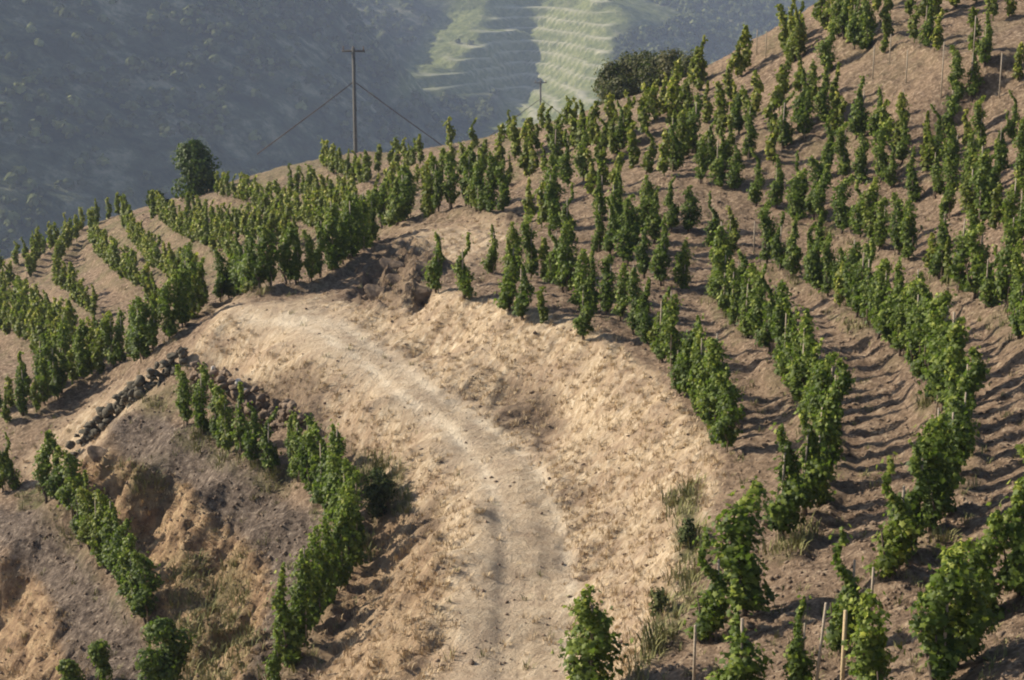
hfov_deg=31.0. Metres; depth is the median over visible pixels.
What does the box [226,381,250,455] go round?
grapevine
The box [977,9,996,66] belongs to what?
grapevine
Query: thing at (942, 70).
wooden stake
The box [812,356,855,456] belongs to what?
grapevine
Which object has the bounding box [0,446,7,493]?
grapevine
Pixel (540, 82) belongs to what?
utility pole
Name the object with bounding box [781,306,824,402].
grapevine
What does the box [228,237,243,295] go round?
grapevine
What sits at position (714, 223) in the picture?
grapevine
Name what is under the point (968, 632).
grapevine
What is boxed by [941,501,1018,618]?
grapevine
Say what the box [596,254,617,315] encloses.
grapevine
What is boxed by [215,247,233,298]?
grapevine
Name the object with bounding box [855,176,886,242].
grapevine
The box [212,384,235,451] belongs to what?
grapevine
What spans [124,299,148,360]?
grapevine
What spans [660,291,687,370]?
grapevine
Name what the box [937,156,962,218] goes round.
grapevine
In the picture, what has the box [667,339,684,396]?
grapevine
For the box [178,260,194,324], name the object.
grapevine
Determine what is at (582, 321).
grapevine
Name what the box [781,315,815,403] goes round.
grapevine
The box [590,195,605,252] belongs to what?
grapevine
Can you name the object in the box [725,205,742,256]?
grapevine
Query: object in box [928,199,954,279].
grapevine
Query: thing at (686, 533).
shrub
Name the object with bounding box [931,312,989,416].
grapevine
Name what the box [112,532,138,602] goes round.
grapevine
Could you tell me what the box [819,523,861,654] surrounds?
grapevine
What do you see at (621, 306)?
grapevine
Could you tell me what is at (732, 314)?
grapevine
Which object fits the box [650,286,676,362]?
grapevine
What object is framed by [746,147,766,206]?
grapevine
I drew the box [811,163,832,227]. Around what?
grapevine
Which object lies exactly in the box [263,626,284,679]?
grapevine
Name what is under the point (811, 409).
grapevine
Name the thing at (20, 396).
grapevine
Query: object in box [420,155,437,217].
grapevine
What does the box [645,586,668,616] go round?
shrub
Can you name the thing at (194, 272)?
grapevine
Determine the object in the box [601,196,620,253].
grapevine
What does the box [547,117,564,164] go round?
grapevine
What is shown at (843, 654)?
wooden stake
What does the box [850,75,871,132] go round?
grapevine
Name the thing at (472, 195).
grapevine
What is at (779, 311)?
grapevine
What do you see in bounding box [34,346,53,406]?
grapevine
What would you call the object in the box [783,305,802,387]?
grapevine
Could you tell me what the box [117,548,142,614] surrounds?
grapevine
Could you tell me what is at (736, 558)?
grapevine
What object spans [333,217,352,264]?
grapevine
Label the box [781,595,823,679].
grapevine
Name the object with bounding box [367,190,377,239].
grapevine
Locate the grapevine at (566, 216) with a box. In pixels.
[558,182,579,241]
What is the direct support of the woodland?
on the hills
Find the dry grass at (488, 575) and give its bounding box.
[0,219,729,679]
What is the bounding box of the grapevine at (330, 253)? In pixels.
[323,216,341,271]
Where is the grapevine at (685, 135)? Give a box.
[674,109,695,156]
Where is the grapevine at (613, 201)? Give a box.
[607,174,624,239]
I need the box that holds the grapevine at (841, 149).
[830,122,851,180]
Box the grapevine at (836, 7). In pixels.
[826,0,848,39]
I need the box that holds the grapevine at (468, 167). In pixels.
[458,148,474,208]
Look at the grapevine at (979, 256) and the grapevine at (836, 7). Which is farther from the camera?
the grapevine at (836, 7)
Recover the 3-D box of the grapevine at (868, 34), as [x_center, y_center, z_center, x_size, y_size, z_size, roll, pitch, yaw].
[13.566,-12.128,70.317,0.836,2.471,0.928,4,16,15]
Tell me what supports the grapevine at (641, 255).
on the ground at (320, 332)
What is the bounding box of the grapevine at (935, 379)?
[921,310,949,414]
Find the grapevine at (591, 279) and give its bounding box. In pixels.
[575,248,600,310]
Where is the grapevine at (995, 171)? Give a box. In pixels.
[985,140,1004,203]
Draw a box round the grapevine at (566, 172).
[556,128,576,186]
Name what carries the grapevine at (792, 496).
on the ground at (320, 332)
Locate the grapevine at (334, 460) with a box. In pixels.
[317,451,361,522]
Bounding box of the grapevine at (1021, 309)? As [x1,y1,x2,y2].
[1009,296,1023,334]
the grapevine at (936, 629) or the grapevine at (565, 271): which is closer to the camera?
the grapevine at (936, 629)
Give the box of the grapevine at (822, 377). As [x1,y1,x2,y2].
[803,351,843,443]
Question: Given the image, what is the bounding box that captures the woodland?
[0,0,817,258]
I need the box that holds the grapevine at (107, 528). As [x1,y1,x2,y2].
[96,501,120,576]
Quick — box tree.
[170,137,221,200]
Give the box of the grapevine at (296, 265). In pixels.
[284,229,303,283]
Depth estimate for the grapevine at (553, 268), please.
54.61 m
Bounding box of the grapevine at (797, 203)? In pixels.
[784,167,808,220]
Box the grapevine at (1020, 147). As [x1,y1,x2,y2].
[1012,116,1023,174]
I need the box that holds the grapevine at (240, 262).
[235,232,257,287]
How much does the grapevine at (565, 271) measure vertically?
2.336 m
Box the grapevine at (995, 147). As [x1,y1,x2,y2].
[989,141,999,181]
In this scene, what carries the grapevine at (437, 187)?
on the ground at (320, 332)
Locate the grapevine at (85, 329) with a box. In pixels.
[71,319,89,362]
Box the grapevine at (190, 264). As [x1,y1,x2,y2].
[187,262,197,316]
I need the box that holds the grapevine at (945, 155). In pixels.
[940,126,963,172]
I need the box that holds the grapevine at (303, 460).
[294,412,321,489]
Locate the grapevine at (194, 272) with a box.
[185,258,200,300]
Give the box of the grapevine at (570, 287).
[557,219,581,292]
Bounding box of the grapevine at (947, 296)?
[918,289,957,379]
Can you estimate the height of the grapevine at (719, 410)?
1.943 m
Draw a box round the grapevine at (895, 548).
[862,451,923,580]
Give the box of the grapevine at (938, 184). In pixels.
[929,139,948,199]
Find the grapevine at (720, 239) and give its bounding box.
[705,222,734,301]
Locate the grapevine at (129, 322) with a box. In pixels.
[124,296,140,358]
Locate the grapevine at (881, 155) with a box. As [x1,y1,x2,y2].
[870,117,893,182]
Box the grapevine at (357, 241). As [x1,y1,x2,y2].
[351,202,362,255]
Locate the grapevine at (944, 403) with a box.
[942,351,970,412]
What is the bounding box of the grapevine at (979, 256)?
[959,221,994,299]
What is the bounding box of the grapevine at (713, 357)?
[693,333,732,428]
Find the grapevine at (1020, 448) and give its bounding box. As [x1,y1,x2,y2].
[1002,443,1023,565]
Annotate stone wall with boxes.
[65,346,187,456]
[188,361,304,435]
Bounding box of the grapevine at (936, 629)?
[906,549,970,679]
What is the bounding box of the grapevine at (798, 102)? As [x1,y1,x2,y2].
[790,67,811,123]
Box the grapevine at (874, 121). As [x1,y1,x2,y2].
[863,84,884,141]
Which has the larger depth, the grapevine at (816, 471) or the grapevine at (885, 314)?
the grapevine at (885, 314)
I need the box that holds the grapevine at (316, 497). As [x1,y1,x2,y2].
[308,429,329,508]
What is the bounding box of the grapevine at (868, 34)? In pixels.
[857,0,878,49]
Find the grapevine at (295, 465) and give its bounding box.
[286,410,303,481]
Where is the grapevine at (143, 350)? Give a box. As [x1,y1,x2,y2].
[127,296,154,363]
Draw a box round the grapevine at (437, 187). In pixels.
[428,155,445,211]
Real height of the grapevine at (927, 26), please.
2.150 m
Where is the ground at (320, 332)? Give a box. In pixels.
[0,0,1023,679]
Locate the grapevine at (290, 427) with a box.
[284,406,295,469]
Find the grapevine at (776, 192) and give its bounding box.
[765,154,786,208]
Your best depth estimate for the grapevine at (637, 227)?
57.71 m
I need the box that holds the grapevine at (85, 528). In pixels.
[71,485,100,549]
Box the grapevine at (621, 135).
[614,99,627,149]
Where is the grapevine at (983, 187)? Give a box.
[968,146,1005,222]
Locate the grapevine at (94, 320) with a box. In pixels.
[90,313,99,352]
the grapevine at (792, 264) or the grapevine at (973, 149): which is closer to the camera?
the grapevine at (792, 264)
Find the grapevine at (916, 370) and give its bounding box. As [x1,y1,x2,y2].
[907,293,937,378]
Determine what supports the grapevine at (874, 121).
on the ground at (320, 332)
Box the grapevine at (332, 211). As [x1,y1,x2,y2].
[322,201,351,262]
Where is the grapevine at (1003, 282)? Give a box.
[992,217,1020,308]
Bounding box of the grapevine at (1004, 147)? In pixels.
[994,110,1011,169]
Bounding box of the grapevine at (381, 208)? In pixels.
[375,177,389,228]
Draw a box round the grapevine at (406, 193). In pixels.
[398,165,415,221]
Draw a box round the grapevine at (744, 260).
[730,249,751,308]
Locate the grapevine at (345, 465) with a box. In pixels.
[333,457,363,517]
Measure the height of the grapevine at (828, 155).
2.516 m
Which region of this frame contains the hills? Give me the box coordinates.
[0,0,818,257]
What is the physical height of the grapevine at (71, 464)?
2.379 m
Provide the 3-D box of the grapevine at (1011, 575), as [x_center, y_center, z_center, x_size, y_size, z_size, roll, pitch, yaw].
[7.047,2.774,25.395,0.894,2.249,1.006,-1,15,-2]
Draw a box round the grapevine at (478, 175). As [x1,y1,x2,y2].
[469,156,486,213]
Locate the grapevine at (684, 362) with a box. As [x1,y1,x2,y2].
[674,313,705,402]
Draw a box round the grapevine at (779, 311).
[767,279,799,361]
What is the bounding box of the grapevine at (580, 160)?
[571,130,592,179]
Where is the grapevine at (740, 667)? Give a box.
[702,578,775,679]
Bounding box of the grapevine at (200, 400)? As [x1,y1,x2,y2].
[189,362,213,433]
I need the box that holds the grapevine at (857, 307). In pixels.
[848,240,878,317]
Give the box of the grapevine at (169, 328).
[155,273,180,338]
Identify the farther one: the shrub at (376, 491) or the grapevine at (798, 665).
the shrub at (376, 491)
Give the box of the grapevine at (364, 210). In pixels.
[359,193,372,248]
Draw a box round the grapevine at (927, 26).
[916,0,935,46]
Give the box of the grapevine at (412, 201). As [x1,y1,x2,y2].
[406,165,419,217]
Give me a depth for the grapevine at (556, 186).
67.08 m
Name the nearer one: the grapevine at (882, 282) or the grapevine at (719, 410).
the grapevine at (719, 410)
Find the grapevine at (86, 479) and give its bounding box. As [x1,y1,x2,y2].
[75,469,94,544]
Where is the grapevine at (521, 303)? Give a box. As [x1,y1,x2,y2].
[511,255,534,319]
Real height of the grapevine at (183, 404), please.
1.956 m
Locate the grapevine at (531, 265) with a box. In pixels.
[516,214,538,277]
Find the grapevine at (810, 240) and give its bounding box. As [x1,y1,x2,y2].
[801,218,816,282]
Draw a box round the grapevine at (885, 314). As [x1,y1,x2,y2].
[865,255,907,348]
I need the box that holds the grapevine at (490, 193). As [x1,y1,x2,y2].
[478,148,498,211]
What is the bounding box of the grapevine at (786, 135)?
[777,89,796,149]
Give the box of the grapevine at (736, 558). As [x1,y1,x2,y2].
[697,475,783,617]
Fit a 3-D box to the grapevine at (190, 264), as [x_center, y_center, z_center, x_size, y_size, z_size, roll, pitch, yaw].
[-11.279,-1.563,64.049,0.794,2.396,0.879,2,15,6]
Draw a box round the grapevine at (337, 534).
[329,509,354,591]
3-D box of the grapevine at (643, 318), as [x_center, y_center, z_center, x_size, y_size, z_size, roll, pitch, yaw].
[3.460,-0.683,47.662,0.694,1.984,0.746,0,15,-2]
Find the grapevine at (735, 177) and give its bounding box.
[725,145,745,190]
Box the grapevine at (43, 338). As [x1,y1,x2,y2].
[30,331,52,389]
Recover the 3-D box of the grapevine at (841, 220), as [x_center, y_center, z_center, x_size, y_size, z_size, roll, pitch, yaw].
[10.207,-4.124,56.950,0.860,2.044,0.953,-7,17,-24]
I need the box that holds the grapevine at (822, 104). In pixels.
[813,60,831,121]
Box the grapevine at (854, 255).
[839,239,863,309]
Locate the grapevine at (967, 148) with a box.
[959,133,979,180]
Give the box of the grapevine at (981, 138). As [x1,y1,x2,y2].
[968,95,987,151]
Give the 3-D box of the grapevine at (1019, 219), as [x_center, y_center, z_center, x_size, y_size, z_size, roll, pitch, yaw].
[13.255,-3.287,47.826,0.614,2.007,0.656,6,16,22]
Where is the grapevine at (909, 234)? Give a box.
[897,198,922,260]
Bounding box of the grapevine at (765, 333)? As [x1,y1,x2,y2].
[754,264,778,354]
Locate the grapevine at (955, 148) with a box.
[941,122,962,173]
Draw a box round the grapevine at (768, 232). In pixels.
[753,199,778,263]
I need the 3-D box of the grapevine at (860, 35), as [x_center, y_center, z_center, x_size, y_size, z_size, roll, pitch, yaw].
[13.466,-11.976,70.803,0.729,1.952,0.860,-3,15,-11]
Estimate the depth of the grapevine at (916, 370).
39.08 m
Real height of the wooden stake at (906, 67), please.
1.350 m
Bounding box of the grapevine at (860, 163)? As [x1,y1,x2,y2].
[851,133,871,183]
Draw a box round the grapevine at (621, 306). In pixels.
[610,262,631,320]
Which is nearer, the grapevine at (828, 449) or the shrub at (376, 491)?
the grapevine at (828, 449)
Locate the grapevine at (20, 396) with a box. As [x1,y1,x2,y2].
[11,361,30,415]
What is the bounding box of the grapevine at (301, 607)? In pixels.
[286,548,318,647]
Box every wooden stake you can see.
[692,625,696,679]
[753,221,754,251]
[815,602,827,679]
[840,610,847,679]
[870,567,874,610]
[872,46,874,78]
[889,34,890,63]
[905,50,907,82]
[940,42,944,97]
[973,16,975,50]
[998,53,1002,97]
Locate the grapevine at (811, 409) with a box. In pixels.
[801,362,817,422]
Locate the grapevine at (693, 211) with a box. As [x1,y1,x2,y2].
[678,185,706,232]
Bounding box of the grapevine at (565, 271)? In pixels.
[550,221,578,292]
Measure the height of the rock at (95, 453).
0.687 m
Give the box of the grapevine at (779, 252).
[767,211,789,270]
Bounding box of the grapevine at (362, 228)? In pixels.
[353,193,365,248]
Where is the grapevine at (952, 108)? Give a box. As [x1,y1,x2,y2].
[941,80,967,140]
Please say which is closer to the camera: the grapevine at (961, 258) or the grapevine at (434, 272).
the grapevine at (961, 258)
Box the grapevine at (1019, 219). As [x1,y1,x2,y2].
[1014,177,1023,240]
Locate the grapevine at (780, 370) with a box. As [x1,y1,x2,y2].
[773,297,796,380]
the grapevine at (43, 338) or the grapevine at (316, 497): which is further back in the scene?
the grapevine at (43, 338)
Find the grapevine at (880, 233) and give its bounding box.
[870,197,890,251]
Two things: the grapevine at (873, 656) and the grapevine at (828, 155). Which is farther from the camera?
the grapevine at (828, 155)
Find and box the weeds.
[0,213,1023,679]
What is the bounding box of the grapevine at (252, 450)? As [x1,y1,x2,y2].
[241,401,264,462]
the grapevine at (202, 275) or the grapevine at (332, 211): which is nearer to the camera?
the grapevine at (332, 211)
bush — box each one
[591,58,625,104]
[594,75,640,104]
[610,51,639,84]
[614,48,657,94]
[632,51,663,91]
[653,47,686,85]
[669,49,708,79]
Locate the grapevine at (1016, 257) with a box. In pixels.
[1003,238,1023,311]
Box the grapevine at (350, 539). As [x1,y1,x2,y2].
[327,483,368,572]
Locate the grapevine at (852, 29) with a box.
[845,0,860,49]
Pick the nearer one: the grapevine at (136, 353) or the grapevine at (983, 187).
the grapevine at (983, 187)
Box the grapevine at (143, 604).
[124,549,164,623]
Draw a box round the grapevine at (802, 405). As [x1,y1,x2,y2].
[795,337,824,417]
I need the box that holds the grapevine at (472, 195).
[464,165,477,211]
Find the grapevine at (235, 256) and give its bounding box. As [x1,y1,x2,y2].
[228,240,242,295]
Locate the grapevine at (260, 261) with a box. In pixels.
[251,226,272,287]
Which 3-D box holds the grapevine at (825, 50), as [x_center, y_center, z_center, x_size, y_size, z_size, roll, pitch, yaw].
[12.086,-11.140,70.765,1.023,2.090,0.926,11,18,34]
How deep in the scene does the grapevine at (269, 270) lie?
60.47 m
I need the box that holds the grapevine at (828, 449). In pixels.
[815,389,845,474]
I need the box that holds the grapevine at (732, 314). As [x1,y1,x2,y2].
[724,261,741,326]
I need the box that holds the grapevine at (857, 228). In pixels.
[843,177,866,237]
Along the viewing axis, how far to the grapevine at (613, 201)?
58.94 m
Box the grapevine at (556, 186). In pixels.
[538,153,567,201]
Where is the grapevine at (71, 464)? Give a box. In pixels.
[52,446,83,518]
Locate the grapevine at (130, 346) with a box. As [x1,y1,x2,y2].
[127,295,141,354]
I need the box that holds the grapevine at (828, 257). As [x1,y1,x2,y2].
[816,233,838,296]
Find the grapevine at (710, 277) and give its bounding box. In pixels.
[706,245,715,298]
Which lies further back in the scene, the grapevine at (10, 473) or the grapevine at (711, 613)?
the grapevine at (10, 473)
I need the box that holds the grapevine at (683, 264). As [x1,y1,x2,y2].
[668,237,693,288]
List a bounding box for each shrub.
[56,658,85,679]
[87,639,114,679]
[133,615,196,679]
[142,189,170,208]
[360,466,398,520]
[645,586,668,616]
[676,516,697,545]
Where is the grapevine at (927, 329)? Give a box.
[917,302,953,402]
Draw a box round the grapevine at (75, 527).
[68,479,82,536]
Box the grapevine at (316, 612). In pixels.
[298,548,329,627]
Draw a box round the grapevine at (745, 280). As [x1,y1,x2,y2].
[734,268,751,326]
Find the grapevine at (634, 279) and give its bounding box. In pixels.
[623,264,642,334]
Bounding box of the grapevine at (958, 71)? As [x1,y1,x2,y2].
[946,45,966,94]
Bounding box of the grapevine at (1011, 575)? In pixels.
[995,474,1023,604]
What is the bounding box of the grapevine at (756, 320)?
[743,263,771,346]
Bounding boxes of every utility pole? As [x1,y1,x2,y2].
[257,46,441,154]
[491,80,558,134]
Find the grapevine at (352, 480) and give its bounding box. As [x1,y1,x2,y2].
[338,470,365,549]
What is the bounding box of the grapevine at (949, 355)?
[939,346,972,418]
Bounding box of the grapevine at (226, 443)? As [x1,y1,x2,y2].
[213,394,235,452]
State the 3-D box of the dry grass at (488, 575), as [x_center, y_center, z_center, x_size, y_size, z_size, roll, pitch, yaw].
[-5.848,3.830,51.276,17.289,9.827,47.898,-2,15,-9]
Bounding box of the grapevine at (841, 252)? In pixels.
[829,247,847,290]
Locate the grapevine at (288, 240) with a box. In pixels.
[275,222,298,284]
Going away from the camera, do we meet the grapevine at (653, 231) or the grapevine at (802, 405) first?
the grapevine at (802, 405)
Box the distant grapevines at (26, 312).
[0,0,1023,422]
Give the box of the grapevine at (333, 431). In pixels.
[317,419,346,485]
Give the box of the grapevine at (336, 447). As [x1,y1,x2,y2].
[315,429,346,513]
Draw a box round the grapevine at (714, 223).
[702,191,723,245]
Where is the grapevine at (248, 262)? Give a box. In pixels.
[237,225,257,288]
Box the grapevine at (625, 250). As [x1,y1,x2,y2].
[609,199,638,265]
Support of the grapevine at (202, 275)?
on the ground at (320, 332)
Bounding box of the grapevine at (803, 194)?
[787,151,810,214]
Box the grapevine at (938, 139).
[926,104,945,157]
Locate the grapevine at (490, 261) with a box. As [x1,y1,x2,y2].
[479,224,501,272]
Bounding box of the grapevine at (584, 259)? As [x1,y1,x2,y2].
[567,248,597,310]
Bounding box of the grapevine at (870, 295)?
[862,259,890,320]
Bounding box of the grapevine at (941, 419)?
[929,408,964,516]
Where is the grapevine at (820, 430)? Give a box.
[799,409,836,507]
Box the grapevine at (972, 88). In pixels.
[963,40,984,101]
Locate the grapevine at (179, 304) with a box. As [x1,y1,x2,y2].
[168,269,190,330]
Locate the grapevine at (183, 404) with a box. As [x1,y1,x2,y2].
[173,364,193,427]
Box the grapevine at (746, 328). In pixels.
[735,270,758,338]
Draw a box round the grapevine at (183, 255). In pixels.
[179,242,193,269]
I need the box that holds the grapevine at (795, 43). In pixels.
[783,4,806,61]
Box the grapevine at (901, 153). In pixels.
[895,110,912,163]
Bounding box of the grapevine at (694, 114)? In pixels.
[686,92,706,153]
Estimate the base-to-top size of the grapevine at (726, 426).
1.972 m
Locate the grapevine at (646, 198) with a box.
[636,175,658,225]
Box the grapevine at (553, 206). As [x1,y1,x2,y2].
[543,164,562,230]
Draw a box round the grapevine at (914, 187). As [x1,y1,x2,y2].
[903,142,924,201]
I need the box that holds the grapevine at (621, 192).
[604,161,625,210]
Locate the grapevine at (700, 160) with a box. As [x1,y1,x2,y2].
[692,130,712,183]
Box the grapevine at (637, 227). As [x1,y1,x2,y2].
[615,194,645,245]
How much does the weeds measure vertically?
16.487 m
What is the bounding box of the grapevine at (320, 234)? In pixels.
[314,222,328,277]
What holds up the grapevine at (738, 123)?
on the ground at (320, 332)
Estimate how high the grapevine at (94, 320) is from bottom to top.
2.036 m
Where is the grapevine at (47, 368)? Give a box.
[44,333,52,384]
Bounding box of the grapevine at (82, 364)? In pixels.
[71,318,92,378]
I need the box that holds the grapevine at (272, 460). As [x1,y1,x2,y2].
[256,406,281,474]
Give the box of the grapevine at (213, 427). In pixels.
[207,379,232,444]
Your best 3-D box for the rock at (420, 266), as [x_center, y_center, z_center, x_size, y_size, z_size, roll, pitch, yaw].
[-2.660,-2.129,58.975,1.016,0.785,0.467,0,15,0]
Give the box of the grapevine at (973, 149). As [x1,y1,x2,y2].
[960,125,977,185]
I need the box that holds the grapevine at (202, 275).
[196,257,208,306]
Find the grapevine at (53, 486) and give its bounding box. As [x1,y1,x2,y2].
[40,431,65,504]
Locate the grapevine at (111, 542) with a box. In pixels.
[102,509,119,572]
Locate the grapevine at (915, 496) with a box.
[882,439,939,555]
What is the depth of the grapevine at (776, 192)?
60.67 m
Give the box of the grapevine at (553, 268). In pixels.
[540,213,559,284]
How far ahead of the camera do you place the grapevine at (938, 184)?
57.02 m
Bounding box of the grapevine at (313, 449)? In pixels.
[300,421,327,491]
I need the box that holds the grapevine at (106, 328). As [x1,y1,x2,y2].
[95,313,117,369]
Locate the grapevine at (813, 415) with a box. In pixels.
[808,354,844,422]
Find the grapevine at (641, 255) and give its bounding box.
[632,215,651,277]
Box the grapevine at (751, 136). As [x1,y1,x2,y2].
[741,98,758,158]
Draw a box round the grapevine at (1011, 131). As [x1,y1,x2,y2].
[1004,89,1020,141]
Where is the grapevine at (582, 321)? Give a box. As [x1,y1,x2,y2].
[571,272,597,340]
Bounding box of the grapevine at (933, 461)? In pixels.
[905,416,965,531]
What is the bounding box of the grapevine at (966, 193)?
[955,152,980,220]
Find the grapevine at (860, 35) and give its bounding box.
[853,3,867,48]
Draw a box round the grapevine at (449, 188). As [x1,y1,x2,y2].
[437,148,461,209]
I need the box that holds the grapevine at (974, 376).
[944,346,990,452]
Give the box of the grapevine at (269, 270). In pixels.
[259,224,282,285]
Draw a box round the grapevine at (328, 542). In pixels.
[318,510,344,604]
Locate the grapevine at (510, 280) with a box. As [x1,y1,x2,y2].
[493,235,524,311]
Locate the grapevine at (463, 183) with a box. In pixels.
[458,144,477,206]
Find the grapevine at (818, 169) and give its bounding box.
[803,155,832,220]
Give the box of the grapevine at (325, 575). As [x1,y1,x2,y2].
[303,520,336,611]
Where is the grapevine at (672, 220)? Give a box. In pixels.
[663,174,679,231]
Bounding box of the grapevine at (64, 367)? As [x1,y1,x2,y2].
[50,334,73,393]
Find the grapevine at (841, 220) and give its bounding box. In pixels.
[830,173,855,233]
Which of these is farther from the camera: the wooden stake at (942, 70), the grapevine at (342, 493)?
the wooden stake at (942, 70)
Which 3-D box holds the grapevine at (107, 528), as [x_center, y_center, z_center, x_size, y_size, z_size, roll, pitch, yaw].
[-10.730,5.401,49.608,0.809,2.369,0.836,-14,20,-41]
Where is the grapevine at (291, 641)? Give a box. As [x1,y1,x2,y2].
[263,553,311,667]
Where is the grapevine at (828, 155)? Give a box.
[820,109,836,174]
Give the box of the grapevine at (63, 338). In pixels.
[55,315,74,376]
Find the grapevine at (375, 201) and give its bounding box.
[365,189,381,240]
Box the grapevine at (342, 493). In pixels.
[330,484,362,564]
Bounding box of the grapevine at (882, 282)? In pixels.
[866,257,893,339]
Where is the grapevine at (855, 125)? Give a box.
[842,82,866,139]
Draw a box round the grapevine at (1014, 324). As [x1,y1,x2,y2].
[1008,263,1023,339]
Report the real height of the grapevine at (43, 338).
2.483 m
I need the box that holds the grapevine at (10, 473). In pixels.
[0,427,22,491]
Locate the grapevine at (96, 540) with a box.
[83,485,110,569]
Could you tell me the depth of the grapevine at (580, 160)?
70.02 m
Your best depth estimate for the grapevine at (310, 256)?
60.84 m
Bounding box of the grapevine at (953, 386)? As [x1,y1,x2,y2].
[943,363,980,475]
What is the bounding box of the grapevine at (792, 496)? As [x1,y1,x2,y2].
[759,422,809,540]
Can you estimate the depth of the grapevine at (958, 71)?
62.83 m
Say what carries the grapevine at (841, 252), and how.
on the ground at (320, 332)
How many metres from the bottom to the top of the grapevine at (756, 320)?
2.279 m
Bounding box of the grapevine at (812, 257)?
[803,208,825,289]
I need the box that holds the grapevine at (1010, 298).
[1007,267,1023,320]
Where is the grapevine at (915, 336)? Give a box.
[903,279,938,366]
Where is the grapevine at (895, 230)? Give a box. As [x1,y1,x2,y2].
[885,192,905,255]
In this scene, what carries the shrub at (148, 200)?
on the ground at (320, 332)
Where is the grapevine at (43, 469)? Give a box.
[31,429,59,503]
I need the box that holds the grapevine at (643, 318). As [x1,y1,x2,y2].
[632,277,653,343]
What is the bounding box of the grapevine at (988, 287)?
[976,244,1001,309]
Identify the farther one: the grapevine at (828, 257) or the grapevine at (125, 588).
the grapevine at (828, 257)
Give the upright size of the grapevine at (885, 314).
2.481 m
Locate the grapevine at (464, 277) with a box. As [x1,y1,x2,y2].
[451,232,476,298]
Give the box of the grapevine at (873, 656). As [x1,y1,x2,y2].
[840,586,904,679]
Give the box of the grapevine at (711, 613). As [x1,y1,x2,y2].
[683,529,733,642]
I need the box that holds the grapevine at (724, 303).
[709,244,731,315]
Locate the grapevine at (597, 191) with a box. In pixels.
[591,160,608,218]
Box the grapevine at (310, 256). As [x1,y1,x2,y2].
[301,229,320,282]
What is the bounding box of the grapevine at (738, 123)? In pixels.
[730,83,745,133]
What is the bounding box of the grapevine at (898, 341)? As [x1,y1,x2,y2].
[886,281,913,355]
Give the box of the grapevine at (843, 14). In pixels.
[837,0,849,38]
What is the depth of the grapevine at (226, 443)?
49.46 m
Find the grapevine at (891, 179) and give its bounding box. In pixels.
[883,136,899,188]
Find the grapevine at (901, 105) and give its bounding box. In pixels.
[891,89,911,146]
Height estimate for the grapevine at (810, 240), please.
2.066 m
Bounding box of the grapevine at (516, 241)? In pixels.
[499,221,525,273]
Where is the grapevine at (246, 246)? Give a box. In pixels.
[238,233,256,287]
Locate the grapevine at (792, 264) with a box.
[778,213,803,277]
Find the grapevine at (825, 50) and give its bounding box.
[811,24,838,70]
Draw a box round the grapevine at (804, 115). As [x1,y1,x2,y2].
[794,80,816,139]
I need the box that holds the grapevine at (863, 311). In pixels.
[852,237,890,324]
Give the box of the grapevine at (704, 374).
[690,336,719,413]
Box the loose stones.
[0,166,1023,679]
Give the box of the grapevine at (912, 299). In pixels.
[900,269,930,346]
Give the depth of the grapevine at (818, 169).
59.10 m
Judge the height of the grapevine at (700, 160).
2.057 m
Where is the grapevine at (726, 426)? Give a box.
[709,372,745,452]
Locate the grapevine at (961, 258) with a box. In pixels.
[948,205,979,292]
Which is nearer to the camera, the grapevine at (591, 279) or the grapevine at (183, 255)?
the grapevine at (591, 279)
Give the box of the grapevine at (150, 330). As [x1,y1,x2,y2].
[139,294,160,350]
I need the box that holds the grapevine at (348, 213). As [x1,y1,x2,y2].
[338,191,360,258]
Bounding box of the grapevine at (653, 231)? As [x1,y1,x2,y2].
[647,185,662,243]
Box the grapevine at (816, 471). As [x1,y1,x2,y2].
[793,407,829,516]
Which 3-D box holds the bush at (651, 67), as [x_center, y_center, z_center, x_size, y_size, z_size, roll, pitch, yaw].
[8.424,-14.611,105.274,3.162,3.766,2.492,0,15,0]
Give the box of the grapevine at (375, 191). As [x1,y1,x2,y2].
[369,187,380,234]
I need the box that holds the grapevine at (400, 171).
[394,163,412,220]
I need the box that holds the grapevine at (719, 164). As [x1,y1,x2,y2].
[706,127,728,186]
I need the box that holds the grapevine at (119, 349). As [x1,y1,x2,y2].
[112,307,126,363]
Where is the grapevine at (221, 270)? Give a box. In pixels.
[210,248,228,301]
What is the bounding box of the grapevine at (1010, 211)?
[998,167,1023,234]
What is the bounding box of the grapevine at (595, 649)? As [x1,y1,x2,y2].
[551,584,633,679]
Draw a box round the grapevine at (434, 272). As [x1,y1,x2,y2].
[421,229,445,293]
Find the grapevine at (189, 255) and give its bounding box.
[182,239,199,267]
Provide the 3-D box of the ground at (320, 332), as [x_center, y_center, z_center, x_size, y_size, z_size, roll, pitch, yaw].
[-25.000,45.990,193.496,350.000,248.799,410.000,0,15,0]
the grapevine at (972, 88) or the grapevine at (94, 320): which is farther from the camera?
the grapevine at (94, 320)
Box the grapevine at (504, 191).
[493,159,511,211]
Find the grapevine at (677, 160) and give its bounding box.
[667,109,687,171]
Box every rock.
[87,445,108,462]
[364,284,392,300]
[379,257,404,271]
[385,273,401,286]
[404,282,431,304]
[413,261,430,276]
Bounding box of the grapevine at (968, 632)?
[917,538,1004,667]
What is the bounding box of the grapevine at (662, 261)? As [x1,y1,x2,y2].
[643,212,671,285]
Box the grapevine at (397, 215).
[384,172,407,225]
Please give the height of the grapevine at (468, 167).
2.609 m
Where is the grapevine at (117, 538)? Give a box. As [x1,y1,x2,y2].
[108,518,132,589]
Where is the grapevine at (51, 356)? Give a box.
[41,340,65,399]
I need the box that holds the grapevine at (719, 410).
[706,366,728,444]
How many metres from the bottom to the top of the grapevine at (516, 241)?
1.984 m
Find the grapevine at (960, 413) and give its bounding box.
[939,395,980,491]
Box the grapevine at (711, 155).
[704,117,718,165]
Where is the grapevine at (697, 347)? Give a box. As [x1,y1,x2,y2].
[686,323,706,415]

